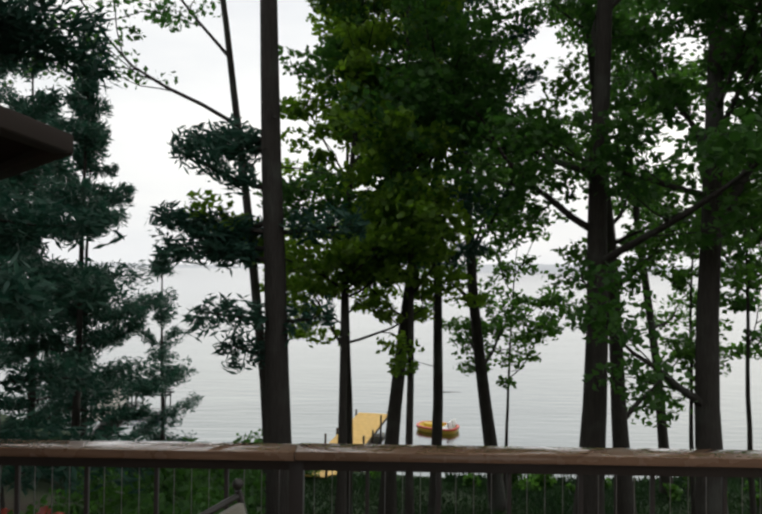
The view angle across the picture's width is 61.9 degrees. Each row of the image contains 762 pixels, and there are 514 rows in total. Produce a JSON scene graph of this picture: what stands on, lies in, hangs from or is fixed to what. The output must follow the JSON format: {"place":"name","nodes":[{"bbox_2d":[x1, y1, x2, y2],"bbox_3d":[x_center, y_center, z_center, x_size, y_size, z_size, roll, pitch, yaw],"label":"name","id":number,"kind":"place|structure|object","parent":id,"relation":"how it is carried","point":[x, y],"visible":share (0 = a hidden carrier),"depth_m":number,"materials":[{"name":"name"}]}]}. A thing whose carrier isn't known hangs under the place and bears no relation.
{"place":"outdoors","nodes":[
{"label":"outdoors","id":0,"kind":"place"},
{"bbox_2d":[0,105,73,180],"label":"roof corner","id":1,"kind":"object","parent":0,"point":[27,143],"visible":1,"depth_m":2.74,"materials":[{"name":"brown wood"}]},
{"bbox_2d":[0,267,761,480],"bbox_3d":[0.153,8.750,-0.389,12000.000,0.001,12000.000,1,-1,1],"label":"lake","id":2,"kind":"structure","parent":0,"point":[545,402],"depth_m":50.48,"materials":[{"name":"liquid"}]},
{"bbox_2d":[80,389,136,425],"bbox_3d":[-16.074,9.505,38.300,1.600,2.500,10.190,1,-1,-10],"label":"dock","id":3,"kind":"object","parent":2,"relation":"in","point":[122,403],"visible":0.04,"depth_m":37.66,"materials":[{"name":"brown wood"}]},
{"bbox_2d":[124,385,175,405],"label":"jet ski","id":4,"kind":"object","parent":2,"relation":"in","point":[171,388],"visible":0.12,"depth_m":40.18,"materials":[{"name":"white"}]},
{"bbox_2d":[305,409,387,478],"bbox_3d":[-1.642,10.435,29.338,1.900,5.481,13.322,0,-1,11],"label":"dock","id":5,"kind":"object","parent":2,"relation":"in","point":[367,427],"visible":0.42,"depth_m":32.18,"materials":[{"name":"yellow wood"}]},
{"bbox_2d":[416,419,459,433],"bbox_3d":[3.088,9.153,34.486,2.299,0.712,1.559,0,-1,28],"label":"pedal boat","id":6,"kind":"object","parent":2,"relation":"on","point":[451,427],"visible":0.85,"depth_m":34.07,"materials":[{"name":"yellow"}]},
{"bbox_2d":[0,262,761,513],"bbox_3d":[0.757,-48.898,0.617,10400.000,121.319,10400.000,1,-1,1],"label":"ground","id":7,"kind":"structure","parent":0,"point":[43,487],"depth_m":20.23,"materials":[{"name":"green plant"}]},
{"bbox_2d":[0,508,9,513],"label":"flowers","id":8,"kind":"object","parent":7,"relation":"on","point":[3,511],"visible":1,"depth_m":9.41,"materials":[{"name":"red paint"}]},
{"bbox_2d":[36,506,64,513],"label":"flowers","id":9,"kind":"object","parent":7,"relation":"on","point":[42,510],"visible":0.98,"depth_m":10.02,"materials":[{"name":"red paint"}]},
{"bbox_2d":[0,0,109,510],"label":"pine","id":10,"kind":"object","parent":7,"relation":"on","point":[46,102],"visible":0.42,"depth_m":12.30,"materials":[{"name":"green plant"}]},
{"bbox_2d":[0,22,124,438],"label":"pine","id":11,"kind":"object","parent":7,"relation":"on","point":[21,403],"visible":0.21,"depth_m":23.25,"materials":[{"name":"green plant"}]},
{"bbox_2d":[0,67,155,499],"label":"pine","id":12,"kind":"object","parent":7,"relation":"on","point":[91,136],"visible":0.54,"depth_m":19.22,"materials":[{"name":"green plant"}]},
{"bbox_2d":[0,0,170,494],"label":"pine","id":13,"kind":"object","parent":7,"relation":"on","point":[31,297],"visible":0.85,"depth_m":9.61,"materials":[{"name":"green plant"}]},
{"bbox_2d":[33,119,184,439],"bbox_3d":[-9.629,1.454,21.273,5.558,12.430,4.358,1,-1,1],"label":"pine","id":14,"kind":"object","parent":7,"relation":"on","point":[166,370],"visible":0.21,"depth_m":21.48,"materials":[{"name":"green plant"}]},
{"bbox_2d":[3,0,265,505],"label":"tree","id":15,"kind":"object","parent":7,"relation":"on","point":[162,20],"visible":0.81,"depth_m":17.05,"materials":[{"name":"green plant"}]},
{"bbox_2d":[7,429,265,513],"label":"bushes","id":16,"kind":"object","parent":7,"relation":"on","point":[202,488],"visible":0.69,"depth_m":10.88,"materials":[{"name":"green plant"}]},
{"bbox_2d":[101,258,204,441],"bbox_3d":[-10.111,4.359,28.660,4.018,10.191,4.520,0,-1,30],"label":"pine","id":17,"kind":"object","parent":7,"relation":"on","point":[162,353],"visible":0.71,"depth_m":28.76,"materials":[{"name":"green plant"}]},
{"bbox_2d":[145,0,371,513],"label":"pine","id":18,"kind":"object","parent":7,"relation":"on","point":[222,244],"visible":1,"depth_m":12.25,"materials":[{"name":"green plant"}]},
{"bbox_2d":[183,0,488,513],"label":"tree","id":19,"kind":"object","parent":7,"relation":"on","point":[343,254],"visible":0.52,"depth_m":14.63,"materials":[{"name":"green plant"}]},
{"bbox_2d":[259,0,412,513],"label":"tree","id":20,"kind":"object","parent":7,"relation":"on","point":[327,26],"visible":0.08,"depth_m":17.87,"materials":[{"name":"green plant"}]},
{"bbox_2d":[2,434,761,513],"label":"bushes","id":21,"kind":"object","parent":7,"relation":"on","point":[553,493],"depth_m":20.80,"materials":[{"name":"green plant"}]},
{"bbox_2d":[293,0,493,513],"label":"tree","id":22,"kind":"object","parent":7,"relation":"on","point":[376,152],"visible":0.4,"depth_m":13.82,"materials":[{"name":"green plant"}]},
{"bbox_2d":[252,0,560,513],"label":"tree","id":23,"kind":"object","parent":7,"relation":"on","point":[434,29],"visible":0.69,"depth_m":14.22,"materials":[{"name":"green plant"}]},
{"bbox_2d":[381,0,547,513],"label":"tree","id":24,"kind":"object","parent":7,"relation":"on","point":[437,417],"visible":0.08,"depth_m":18.50,"materials":[{"name":"green plant"}]},
{"bbox_2d":[374,0,611,510],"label":"tree","id":25,"kind":"object","parent":7,"relation":"on","point":[480,367],"visible":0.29,"depth_m":19.29,"materials":[{"name":"green plant"}]},
{"bbox_2d":[442,210,576,489],"bbox_3d":[4.379,3.200,21.532,4.352,10.310,3.892,0,-1,27],"label":"sapling","id":26,"kind":"object","parent":7,"relation":"on","point":[547,323],"visible":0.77,"depth_m":21.50,"materials":[{"name":"green plant"}]},
{"bbox_2d":[305,470,761,505],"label":"shore shrubs","id":27,"kind":"object","parent":7,"relation":"on","point":[535,482],"visible":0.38,"depth_m":22.57,"materials":[{"name":"green plant"}]},
{"bbox_2d":[367,0,761,513],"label":"tree","id":28,"kind":"object","parent":7,"relation":"on","point":[743,139],"visible":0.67,"depth_m":13.60,"materials":[{"name":"green plant"}]},
{"bbox_2d":[459,0,761,513],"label":"tree","id":29,"kind":"object","parent":7,"relation":"on","point":[729,51],"visible":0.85,"depth_m":12.28,"materials":[{"name":"green plant"}]},
{"bbox_2d":[528,0,720,494],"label":"tree","id":30,"kind":"object","parent":7,"relation":"on","point":[662,436],"visible":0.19,"depth_m":21.86,"materials":[{"name":"green plant"}]},
{"bbox_2d":[533,0,761,513],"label":"tree","id":31,"kind":"object","parent":7,"relation":"on","point":[620,415],"visible":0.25,"depth_m":17.43,"materials":[{"name":"green plant"}]},
{"bbox_2d":[616,175,761,513],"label":"sapling","id":32,"kind":"object","parent":7,"relation":"on","point":[679,279],"visible":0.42,"depth_m":18.15,"materials":[{"name":"green plant"}]},
{"bbox_2d":[672,129,761,513],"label":"sapling","id":33,"kind":"object","parent":7,"relation":"on","point":[750,297],"visible":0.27,"depth_m":16.39,"materials":[{"name":"green plant"}]},
{"bbox_2d":[695,0,761,291],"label":"tree","id":34,"kind":"object","parent":7,"relation":"on","point":[750,274],"visible":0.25,"depth_m":14.01,"materials":[{"name":"green plant"}]},
{"bbox_2d":[0,0,761,268],"label":"sky","id":35,"kind":"structure","parent":0,"point":[143,120],"materials":[{"name":"white"}]},
{"bbox_3d":[0.214,3.129,-0.174,18.000,2.753,6.375,1,-1,1],"label":"deck","id":36,"kind":"object","parent":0,"visible":0},
{"bbox_2d":[199,478,247,513],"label":"patio chair","id":37,"kind":"object","parent":36,"relation":"on","point":[239,507],"visible":1,"depth_m":2.22,"materials":[{"name":"grey"}]},
{"bbox_2d":[0,439,761,513],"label":"railing","id":38,"kind":"object","parent":36,"relation":"on","point":[296,460],"visible":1,"depth_m":2.82,"materials":[{"name":"brown wood"}]}
]}

